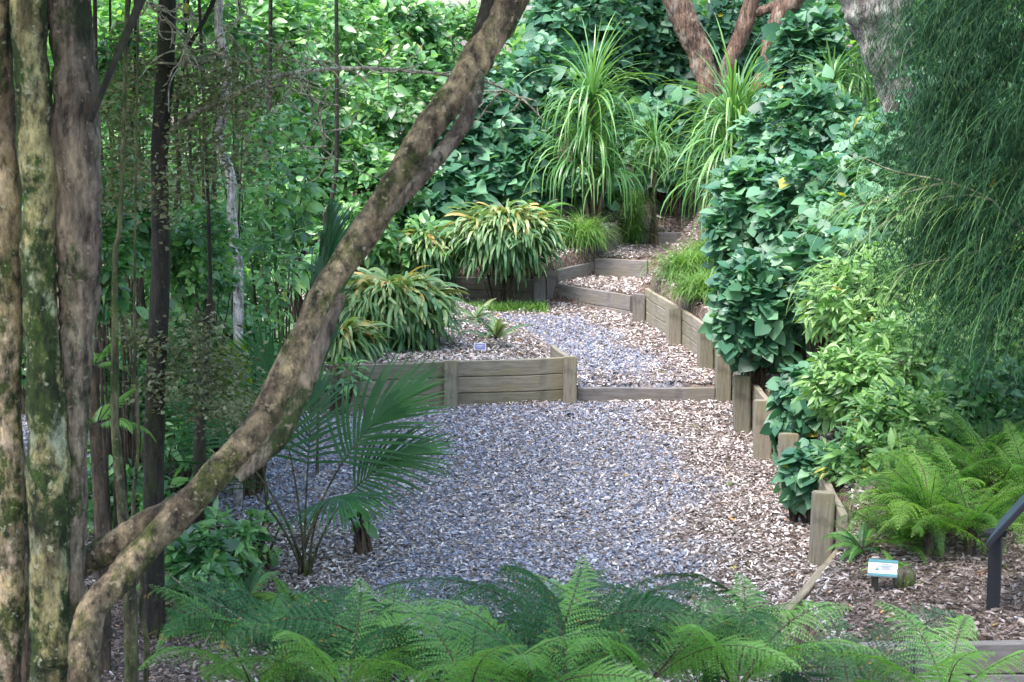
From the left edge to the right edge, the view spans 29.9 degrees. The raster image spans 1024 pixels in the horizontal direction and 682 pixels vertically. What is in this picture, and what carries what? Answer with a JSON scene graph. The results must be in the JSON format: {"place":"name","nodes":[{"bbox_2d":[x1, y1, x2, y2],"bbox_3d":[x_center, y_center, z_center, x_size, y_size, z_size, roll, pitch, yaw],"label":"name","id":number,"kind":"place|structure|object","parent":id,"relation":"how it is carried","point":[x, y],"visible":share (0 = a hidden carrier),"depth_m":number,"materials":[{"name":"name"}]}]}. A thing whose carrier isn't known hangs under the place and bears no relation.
{"place":"outdoors","nodes":[
{"label":"outdoors","id":0,"kind":"place"},
{"bbox_2d":[21,41,1023,681],"bbox_3d":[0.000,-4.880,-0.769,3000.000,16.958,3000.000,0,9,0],"label":"ground","id":1,"kind":"structure","parent":0,"point":[579,257],"depth_m":14.14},
{"bbox_2d":[0,0,31,681],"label":"mossy tree","id":2,"kind":"object","parent":1,"relation":"on","point":[15,646],"visible":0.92,"depth_m":7.70,"materials":[{"name":"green plant"}]},
{"bbox_2d":[9,0,71,681],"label":"mossy tree","id":3,"kind":"object","parent":1,"relation":"on","point":[47,474],"visible":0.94,"depth_m":7.60,"materials":[{"name":"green plant"}]},
{"bbox_2d":[47,0,145,621],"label":"brown tree","id":4,"kind":"object","parent":1,"relation":"on","point":[78,92],"visible":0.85,"depth_m":7.54,"materials":[{"name":"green plant"}]},
{"bbox_2d":[94,198,148,566],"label":"broadleaf shrub","id":5,"kind":"object","parent":1,"relation":"on","point":[125,261],"visible":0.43,"depth_m":12.02,"materials":[{"name":"green plant"}]},
{"bbox_2d":[89,386,155,673],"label":"fern","id":6,"kind":"object","parent":1,"relation":"on","point":[98,481],"visible":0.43,"depth_m":10.65,"materials":[{"name":"green plant"}]},
{"bbox_2d":[110,0,138,681],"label":"sapling tree","id":7,"kind":"object","parent":1,"relation":"on","point":[131,652],"visible":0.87,"depth_m":9.77,"materials":[{"name":"brown plant"}]},
{"bbox_2d":[98,19,156,348],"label":"broadleaf shrub","id":8,"kind":"object","parent":1,"relation":"on","point":[103,49],"visible":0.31,"depth_m":14.31,"materials":[{"name":"green plant"}]},
{"bbox_2d":[101,142,176,485],"bbox_3d":[-2.664,0.081,13.150,0.806,2.904,0.673,0,9,0],"label":"broadleaf shrub","id":9,"kind":"object","parent":1,"relation":"on","point":[143,228],"visible":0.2,"depth_m":13.04,"materials":[{"name":"green plant"}]},
{"bbox_2d":[131,17,149,681],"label":"sapling tree","id":10,"kind":"object","parent":1,"relation":"on","point":[144,629],"visible":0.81,"depth_m":9.88,"materials":[{"name":"brown plant"}]},
{"bbox_2d":[145,195,250,529],"bbox_3d":[-2.257,0.184,13.760,0.763,2.469,0.707,2,9,14],"label":"broadleaf shrub","id":11,"kind":"object","parent":1,"relation":"on","point":[189,268],"visible":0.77,"depth_m":13.51,"materials":[{"name":"green plant"}]},
{"bbox_2d":[188,0,211,537],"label":"sapling tree","id":12,"kind":"object","parent":1,"relation":"on","point":[199,449],"visible":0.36,"depth_m":12.34,"materials":[{"name":"brown plant"}]},
{"bbox_2d":[140,0,263,451],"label":"broadleaf shrub","id":13,"kind":"object","parent":1,"relation":"on","point":[207,28],"visible":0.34,"depth_m":14.76,"materials":[{"name":"green plant"}]},
{"bbox_2d":[165,522,243,611],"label":"broadleaf shrub","id":14,"kind":"object","parent":1,"relation":"on","point":[186,554],"visible":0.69,"depth_m":11.83,"materials":[{"name":"green plant"}]},
{"bbox_2d":[170,110,278,435],"bbox_3d":[-2.538,-0.509,16.555,0.899,2.975,0.870,7,11,36],"label":"broadleaf shrub","id":15,"kind":"object","parent":1,"relation":"on","point":[243,191],"visible":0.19,"depth_m":16.41,"materials":[{"name":"green plant"}]},
{"bbox_2d":[214,0,242,507],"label":"white barked tree","id":16,"kind":"object","parent":1,"relation":"on","point":[237,318],"visible":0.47,"depth_m":14.21,"materials":[{"name":"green plant"}]},
{"bbox_2d":[187,496,275,581],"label":"broadleaf shrub","id":17,"kind":"object","parent":1,"relation":"on","point":[242,554],"visible":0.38,"depth_m":12.42,"materials":[{"name":"green plant"}]},
{"bbox_2d":[197,299,284,497],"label":"broadleaf shrub","id":18,"kind":"object","parent":1,"relation":"on","point":[248,325],"visible":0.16,"depth_m":14.70,"materials":[{"name":"green plant"}]},
{"bbox_2d":[138,584,352,681],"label":"fern","id":19,"kind":"object","parent":1,"relation":"on","point":[285,658],"visible":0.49,"depth_m":8.27,"materials":[{"name":"green plant"}]},
{"bbox_2d":[176,0,321,283],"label":"broadleaf shrub","id":20,"kind":"object","parent":1,"relation":"on","point":[281,23],"visible":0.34,"depth_m":23.41,"materials":[{"name":"green plant"}]},
{"bbox_2d":[222,195,307,338],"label":"broadleaf shrub","id":21,"kind":"object","parent":1,"relation":"on","point":[273,301],"visible":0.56,"depth_m":16.95,"materials":[{"name":"green plant"}]},
{"bbox_2d":[222,131,332,285],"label":"broadleaf shrub","id":22,"kind":"object","parent":1,"relation":"on","point":[298,189],"visible":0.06,"depth_m":23.76,"materials":[{"name":"green plant"}]},
{"bbox_2d":[209,99,348,358],"bbox_3d":[-2.135,-0.742,17.517,1.290,3.144,1.112,0,9,0],"label":"broadleaf shrub","id":23,"kind":"object","parent":1,"relation":"on","point":[283,200],"visible":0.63,"depth_m":17.34,"materials":[{"name":"green plant"}]},
{"bbox_2d":[144,574,439,681],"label":"fern","id":24,"kind":"object","parent":1,"relation":"on","point":[227,590],"visible":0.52,"depth_m":8.29,"materials":[{"name":"green plant"}]},
{"bbox_2d":[136,317,459,578],"bbox_3d":[-1.474,0.753,12.495,2.078,1.662,1.830,4,10,22],"label":"young palm","id":25,"kind":"object","parent":1,"relation":"on","point":[393,407],"visible":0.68,"depth_m":12.60,"materials":[{"name":"green plant"}]},
{"bbox_2d":[67,0,529,681],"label":"leaning tree","id":26,"kind":"object","parent":1,"relation":"on","point":[139,542],"visible":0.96,"depth_m":7.88,"materials":[{"name":"brown plant"}]},
{"bbox_2d":[225,44,372,261],"bbox_3d":[-2.720,-2.378,24.847,2.007,2.911,1.959,8,12,42],"label":"broadleaf shrub","id":27,"kind":"object","parent":1,"relation":"on","point":[345,120],"visible":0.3,"depth_m":24.46,"materials":[{"name":"green plant"}]},
{"bbox_2d":[94,0,543,638],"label":"dark tree","id":28,"kind":"object","parent":1,"relation":"on","point":[168,80],"visible":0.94,"depth_m":11.03,"materials":[{"name":"green plant"}]},
{"bbox_2d":[310,197,359,475],"bbox_3d":[-1.421,-0.074,15.777,0.547,2.253,0.829,0,9,0],"label":"young palm","id":29,"kind":"object","parent":1,"relation":"on","point":[331,232],"visible":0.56,"depth_m":15.48,"materials":[{"name":"green plant"}]},
{"bbox_2d":[282,313,398,363],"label":"fern clump","id":30,"kind":"object","parent":1,"relation":"on","point":[357,341],"visible":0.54,"depth_m":18.60,"materials":[{"name":"green plant"}]},
{"bbox_2d":[277,0,404,231],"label":"broadleaf shrub","id":31,"kind":"object","parent":1,"relation":"on","point":[366,14],"visible":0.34,"depth_m":26.14,"materials":[{"name":"green plant"}]},
{"bbox_2d":[203,578,484,681],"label":"fern","id":32,"kind":"object","parent":1,"relation":"on","point":[318,653],"visible":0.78,"depth_m":7.62,"materials":[{"name":"green plant"}]},
{"bbox_2d":[306,191,411,276],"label":"broadleaf shrub","id":33,"kind":"object","parent":1,"relation":"on","point":[389,245],"visible":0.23,"depth_m":23.54,"materials":[{"name":"green plant"}]},
{"bbox_2d":[295,125,433,236],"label":"broadleaf shrub","id":34,"kind":"object","parent":1,"relation":"on","point":[368,158],"visible":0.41,"depth_m":24.18,"materials":[{"name":"green plant"}]},
{"bbox_2d":[219,581,538,681],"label":"fern","id":35,"kind":"object","parent":1,"relation":"on","point":[370,638],"visible":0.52,"depth_m":7.61,"materials":[{"name":"green plant"}]},
{"bbox_2d":[22,311,741,681],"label":"gravel stones","id":36,"kind":"object","parent":1,"relation":"on","point":[538,477],"visible":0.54,"depth_m":15.09,"materials":[{"name":"gravel"}]},
{"bbox_2d":[313,34,461,180],"bbox_3d":[-1.575,-2.757,26.249,2.148,2.885,1.889,-5,10,-29],"label":"broadleaf shrub","id":37,"kind":"object","parent":1,"relation":"on","point":[393,117],"visible":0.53,"depth_m":25.81,"materials":[{"name":"green plant"}]},
{"bbox_2d":[330,0,453,144],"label":"broadleaf shrub","id":38,"kind":"object","parent":1,"relation":"on","point":[396,12],"visible":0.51,"depth_m":27.18,"materials":[{"name":"green plant"}]},
{"bbox_2d":[338,265,479,353],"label":"fern clump","id":39,"kind":"object","parent":1,"relation":"on","point":[418,312],"visible":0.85,"depth_m":19.20,"materials":[{"name":"green plant"}]},
{"bbox_2d":[382,223,481,287],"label":"fern clump","id":40,"kind":"object","parent":1,"relation":"on","point":[431,256],"visible":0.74,"depth_m":23.71,"materials":[{"name":"green plant"}]},
{"bbox_2d":[306,344,576,413],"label":"planter wall","id":41,"kind":"structure","parent":1,"relation":"on","point":[553,377],"depth_m":18.61,"materials":[{"name":"wood"}]},
{"bbox_2d":[395,149,503,236],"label":"broadleaf shrub","id":42,"kind":"object","parent":1,"relation":"on","point":[452,184],"visible":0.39,"depth_m":25.06,"materials":[{"name":"green plant"}]},
{"bbox_2d":[389,0,518,95],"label":"broadleaf shrub","id":43,"kind":"object","parent":1,"relation":"on","point":[459,27],"visible":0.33,"depth_m":27.76,"materials":[{"name":"green plant"}]},
{"bbox_2d":[309,598,633,681],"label":"fern","id":44,"kind":"object","parent":1,"relation":"on","point":[472,658],"visible":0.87,"depth_m":6.92,"materials":[{"name":"green plant"}]},
{"bbox_2d":[411,64,551,171],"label":"broadleaf shrub","id":45,"kind":"object","parent":1,"relation":"on","point":[485,132],"visible":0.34,"depth_m":25.84,"materials":[{"name":"green plant"}]},
{"bbox_2d":[401,565,587,681],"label":"fern","id":46,"kind":"object","parent":1,"relation":"on","point":[527,573],"visible":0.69,"depth_m":7.13,"materials":[{"name":"green plant"}]},
{"bbox_2d":[341,555,662,681],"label":"fern","id":47,"kind":"object","parent":1,"relation":"on","point":[604,674],"visible":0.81,"depth_m":7.17,"materials":[{"name":"green plant"}]},
{"bbox_2d":[431,191,576,302],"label":"fern clump","id":48,"kind":"object","parent":1,"relation":"on","point":[519,238],"visible":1,"depth_m":23.56,"materials":[{"name":"green plant"}]},
{"bbox_2d":[442,262,593,302],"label":"back retaining wall","id":49,"kind":"structure","parent":1,"relation":"on","point":[542,288],"depth_m":24.48,"materials":[{"name":"wood"}]},
{"bbox_2d":[13,0,1023,274],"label":"undergrowth","id":50,"kind":"object","parent":1,"relation":"on","point":[517,34],"visible":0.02,"depth_m":30.38,"materials":[{"name":"plant"}]},
{"bbox_2d":[21,203,1023,681],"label":"wood chips","id":51,"kind":"object","parent":1,"relation":"on","point":[559,309],"visible":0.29,"depth_m":14.37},
{"bbox_2d":[475,133,576,218],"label":"broadleaf shrub","id":52,"kind":"object","parent":1,"relation":"on","point":[509,176],"visible":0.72,"depth_m":25.63,"materials":[{"name":"green plant"}]},
{"bbox_2d":[340,568,728,681],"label":"fern","id":53,"kind":"object","parent":1,"relation":"on","point":[647,605],"visible":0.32,"depth_m":7.35,"materials":[{"name":"green plant"}]},
{"bbox_2d":[485,31,596,151],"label":"broadleaf shrub","id":54,"kind":"object","parent":1,"relation":"on","point":[530,55],"visible":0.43,"depth_m":26.79,"materials":[{"name":"green plant"}]},
{"bbox_2d":[351,561,774,681],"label":"fern","id":55,"kind":"object","parent":1,"relation":"on","point":[495,591],"visible":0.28,"depth_m":7.67,"materials":[{"name":"green plant"}]},
{"bbox_2d":[517,0,649,159],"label":"broadleaf shrub","id":56,"kind":"object","parent":1,"relation":"on","point":[555,16],"visible":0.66,"depth_m":28.09,"materials":[{"name":"green plant"}]},
{"bbox_2d":[555,206,625,254],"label":"grass tuft","id":57,"kind":"object","parent":1,"relation":"on","point":[586,233],"visible":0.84,"depth_m":25.01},
{"bbox_2d":[512,13,678,238],"bbox_3d":[1.071,-2.842,25.465,2.352,3.086,2.146,0,9,0],"label":"strap leaved tree","id":58,"kind":"object","parent":1,"relation":"on","point":[592,98],"visible":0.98,"depth_m":25.31,"materials":[{"name":"green plant"}]},
{"bbox_2d":[557,283,644,322],"bbox_3d":[1.147,-0.462,23.583,0.300,0.467,1.968,-5,10,-27],"label":"timber step","id":59,"kind":"object","parent":1,"relation":"on","point":[625,304],"visible":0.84,"depth_m":23.56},
{"bbox_2d":[558,157,644,216],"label":"broadleaf shrub","id":60,"kind":"object","parent":1,"relation":"on","point":[579,201],"visible":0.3,"depth_m":26.67,"materials":[{"name":"green plant"}]},
{"bbox_2d":[577,387,714,402],"bbox_3d":[1.315,0.535,18.820,1.346,0.167,0.061,0,9,0],"label":"timber step","id":61,"kind":"object","parent":1,"relation":"on","point":[604,394],"visible":0.87,"depth_m":18.79,"materials":[{"name":"wood"}]},
{"bbox_2d":[599,12,695,134],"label":"broadleaf shrub","id":62,"kind":"object","parent":1,"relation":"on","point":[671,64],"visible":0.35,"depth_m":28.96,"materials":[{"name":"green plant"}]},
{"bbox_2d":[620,100,687,244],"bbox_3d":[2.023,-2.308,26.577,1.116,2.062,1.152,-5,10,-28],"label":"strap leaved tree","id":63,"kind":"object","parent":1,"relation":"on","point":[657,141],"visible":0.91,"depth_m":26.50,"materials":[{"name":"green plant"}]},
{"bbox_2d":[505,568,803,681],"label":"fern","id":64,"kind":"object","parent":1,"relation":"on","point":[671,663],"visible":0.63,"depth_m":7.42,"materials":[{"name":"green plant"}]},
{"bbox_2d":[610,0,705,91],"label":"broadleaf shrub","id":65,"kind":"object","parent":1,"relation":"on","point":[658,28],"visible":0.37,"depth_m":28.84,"materials":[{"name":"green plant"}]},
{"bbox_2d":[595,80,721,201],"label":"broadleaf shrub","id":66,"kind":"object","parent":1,"relation":"on","point":[669,110],"visible":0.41,"depth_m":27.26,"materials":[{"name":"green plant"}]},
{"bbox_2d":[634,239,716,287],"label":"grass tuft","id":67,"kind":"object","parent":1,"relation":"on","point":[682,264],"visible":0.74,"depth_m":22.38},
{"bbox_2d":[661,0,722,136],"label":"red barked tree","id":68,"kind":"object","parent":1,"relation":"on","point":[688,29],"visible":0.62,"depth_m":27.74,"materials":[{"name":"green plant"}]},
{"bbox_2d":[539,574,890,681],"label":"fern","id":69,"kind":"object","parent":1,"relation":"on","point":[758,612],"visible":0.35,"depth_m":7.80,"materials":[{"name":"green plant"}]},
{"bbox_2d":[650,14,797,238],"bbox_3d":[2.762,-2.357,23.525,2.358,3.315,2.309,0,9,0],"label":"strap leaved tree","id":70,"kind":"object","parent":1,"relation":"on","point":[735,107],"visible":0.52,"depth_m":23.31,"materials":[{"name":"green plant"}]},
{"bbox_2d":[693,0,763,72],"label":"broadleaf shrub","id":71,"kind":"object","parent":1,"relation":"on","point":[724,9],"visible":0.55,"depth_m":28.79,"materials":[{"name":"green plant"}]},
{"bbox_2d":[588,572,892,681],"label":"fern","id":72,"kind":"object","parent":1,"relation":"on","point":[748,672],"visible":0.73,"depth_m":7.58,"materials":[{"name":"green plant"}]},
{"bbox_2d":[645,288,847,567],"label":"retaining wall","id":73,"kind":"structure","parent":1,"relation":"on","point":[675,323],"depth_m":17.32,"materials":[{"name":"wood"}]},
{"bbox_2d":[718,0,778,95],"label":"red barked tree","id":74,"kind":"object","parent":1,"relation":"on","point":[750,10],"visible":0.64,"depth_m":28.05,"materials":[{"name":"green plant"}]},
{"bbox_2d":[698,244,804,402],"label":"broadleaf shrub","id":75,"kind":"object","parent":1,"relation":"on","point":[742,328],"visible":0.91,"depth_m":17.10,"materials":[{"name":"green plant"}]},
{"bbox_2d":[699,147,809,282],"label":"broadleaf shrub","id":76,"kind":"object","parent":1,"relation":"on","point":[726,222],"visible":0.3,"depth_m":18.59,"materials":[{"name":"green plant"}]},
{"bbox_2d":[637,572,909,681],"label":"fern","id":77,"kind":"object","parent":1,"relation":"on","point":[792,678],"visible":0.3,"depth_m":7.99,"materials":[{"name":"green plant"}]},
{"bbox_2d":[759,361,835,466],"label":"broadleaf shrub","id":78,"kind":"object","parent":1,"relation":"on","point":[784,416],"visible":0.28,"depth_m":15.18,"materials":[{"name":"green plant"}]},
{"bbox_2d":[727,64,880,170],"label":"broadleaf shrub","id":79,"kind":"object","parent":1,"relation":"on","point":[807,118],"visible":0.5,"depth_m":20.10,"materials":[{"name":"green plant"}]},
{"bbox_2d":[769,438,841,524],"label":"broadleaf shrub","id":80,"kind":"object","parent":1,"relation":"on","point":[795,475],"visible":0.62,"depth_m":13.92,"materials":[{"name":"green plant"}]},
{"bbox_2d":[755,0,858,124],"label":"broadleaf shrub","id":81,"kind":"object","parent":1,"relation":"on","point":[804,32],"visible":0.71,"depth_m":26.89,"materials":[{"name":"green plant"}]},
{"bbox_2d":[768,219,880,367],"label":"broadleaf shrub","id":82,"kind":"object","parent":1,"relation":"on","point":[796,257],"visible":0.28,"depth_m":16.83,"materials":[{"name":"green plant"}]},
{"bbox_2d":[746,140,903,254],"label":"broadleaf shrub","id":83,"kind":"object","parent":1,"relation":"on","point":[777,195],"visible":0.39,"depth_m":17.77,"materials":[{"name":"green plant"}]},
{"bbox_2d":[792,36,878,112],"bbox_3d":[3.857,-2.335,22.961,1.218,2.608,1.025,0,9,0],"label":"strap leaved tree","id":84,"kind":"object","parent":1,"relation":"on","point":[835,67],"visible":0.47,"depth_m":22.72,"materials":[{"name":"green plant"}]},
{"bbox_2d":[788,324,920,436],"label":"broadleaf shrub","id":85,"kind":"object","parent":1,"relation":"on","point":[846,375],"visible":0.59,"depth_m":14.35,"materials":[{"name":"green plant"}]},
{"bbox_2d":[778,227,940,364],"bbox_3d":[2.889,-0.219,15.960,1.217,1.518,1.144,-9,12,-44],"label":"broadleaf shrub","id":86,"kind":"object","parent":1,"relation":"on","point":[832,318],"visible":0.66,"depth_m":15.71,"materials":[{"name":"green plant"}]},
{"bbox_2d":[758,602,968,681],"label":"fern","id":87,"kind":"object","parent":1,"relation":"on","point":[900,653],"visible":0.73,"depth_m":7.84,"materials":[{"name":"green plant"}]},
{"bbox_2d":[802,177,924,305],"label":"broadleaf shrub","id":88,"kind":"object","parent":1,"relation":"on","point":[822,202],"visible":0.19,"depth_m":17.19,"materials":[{"name":"green plant"}]},
{"bbox_2d":[810,415,919,488],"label":"broadleaf shrub","id":89,"kind":"object","parent":1,"relation":"on","point":[836,458],"visible":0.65,"depth_m":13.45,"materials":[{"name":"green plant"}]},
{"bbox_2d":[839,0,922,151],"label":"grey barked tree","id":90,"kind":"object","parent":1,"relation":"on","point":[856,30],"visible":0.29,"depth_m":21.02,"materials":[{"name":"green plant"}]},
{"bbox_2d":[828,109,939,200],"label":"broadleaf shrub","id":91,"kind":"object","parent":1,"relation":"on","point":[836,127],"visible":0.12,"depth_m":18.20,"materials":[{"name":"green plant"}]},
{"bbox_2d":[829,486,964,563],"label":"fern","id":92,"kind":"object","parent":1,"relation":"on","point":[904,539],"visible":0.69,"depth_m":12.02,"materials":[{"name":"green plant"}]},
{"bbox_2d":[777,155,1023,349],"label":"weeping conifer","id":93,"kind":"object","parent":1,"relation":"on","point":[891,218],"visible":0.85,"depth_m":12.40,"materials":[{"name":"green plant"}]},
{"bbox_2d":[835,369,977,466],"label":"broadleaf shrub","id":94,"kind":"object","parent":1,"relation":"on","point":[879,409],"visible":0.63,"depth_m":13.65,"materials":[{"name":"green plant"}]},
{"bbox_2d":[805,601,1023,681],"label":"fern","id":95,"kind":"object","parent":1,"relation":"on","point":[951,661],"visible":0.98,"depth_m":7.63,"materials":[{"name":"green plant"}]},
{"bbox_2d":[807,640,1023,681],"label":"retaining wall","id":96,"kind":"structure","parent":1,"relation":"on","point":[1001,649],"depth_m":10.42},
{"bbox_2d":[826,452,1010,568],"bbox_3d":[2.539,1.022,11.930,1.179,0.848,1.386,0,9,0],"label":"fern","id":97,"kind":"object","parent":1,"relation":"on","point":[920,503],"visible":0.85,"depth_m":11.89,"materials":[{"name":"green plant"}]},
{"bbox_2d":[816,0,1023,436],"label":"weeping conifer","id":98,"kind":"object","parent":1,"relation":"on","point":[954,162],"visible":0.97,"depth_m":12.55,"materials":[{"name":"green plant"}]},
{"bbox_2d":[849,299,1008,410],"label":"broadleaf shrub","id":99,"kind":"object","parent":1,"relation":"on","point":[881,332],"visible":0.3,"depth_m":14.52,"materials":[{"name":"green plant"}]},
{"bbox_2d":[845,422,1023,522],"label":"fern","id":100,"kind":"object","parent":1,"relation":"on","point":[930,457],"visible":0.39,"depth_m":12.58,"materials":[{"name":"green plant"}]},
{"bbox_2d":[870,440,1023,556],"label":"fern","id":101,"kind":"object","parent":1,"relation":"on","point":[983,515],"visible":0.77,"depth_m":11.81,"materials":[{"name":"green plant"}]},
{"bbox_2d":[887,394,1023,507],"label":"fern","id":102,"kind":"object","parent":1,"relation":"on","point":[993,447],"visible":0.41,"depth_m":13.15,"materials":[{"name":"green plant"}]},
{"bbox_2d":[895,416,1023,515],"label":"fern","id":103,"kind":"object","parent":1,"relation":"on","point":[985,472],"visible":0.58,"depth_m":12.47,"materials":[{"name":"green plant"}]},
{"bbox_2d":[926,346,1023,446],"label":"broadleaf shrub","id":104,"kind":"object","parent":1,"relation":"on","point":[992,406],"visible":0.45,"depth_m":13.80,"materials":[{"name":"green plant"}]},
{"bbox_2d":[984,494,1023,609],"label":"handrail","id":105,"kind":"object","parent":1,"relation":"on","point":[996,535],"visible":0.95,"depth_m":10.71,"materials":[{"name":"metal"}]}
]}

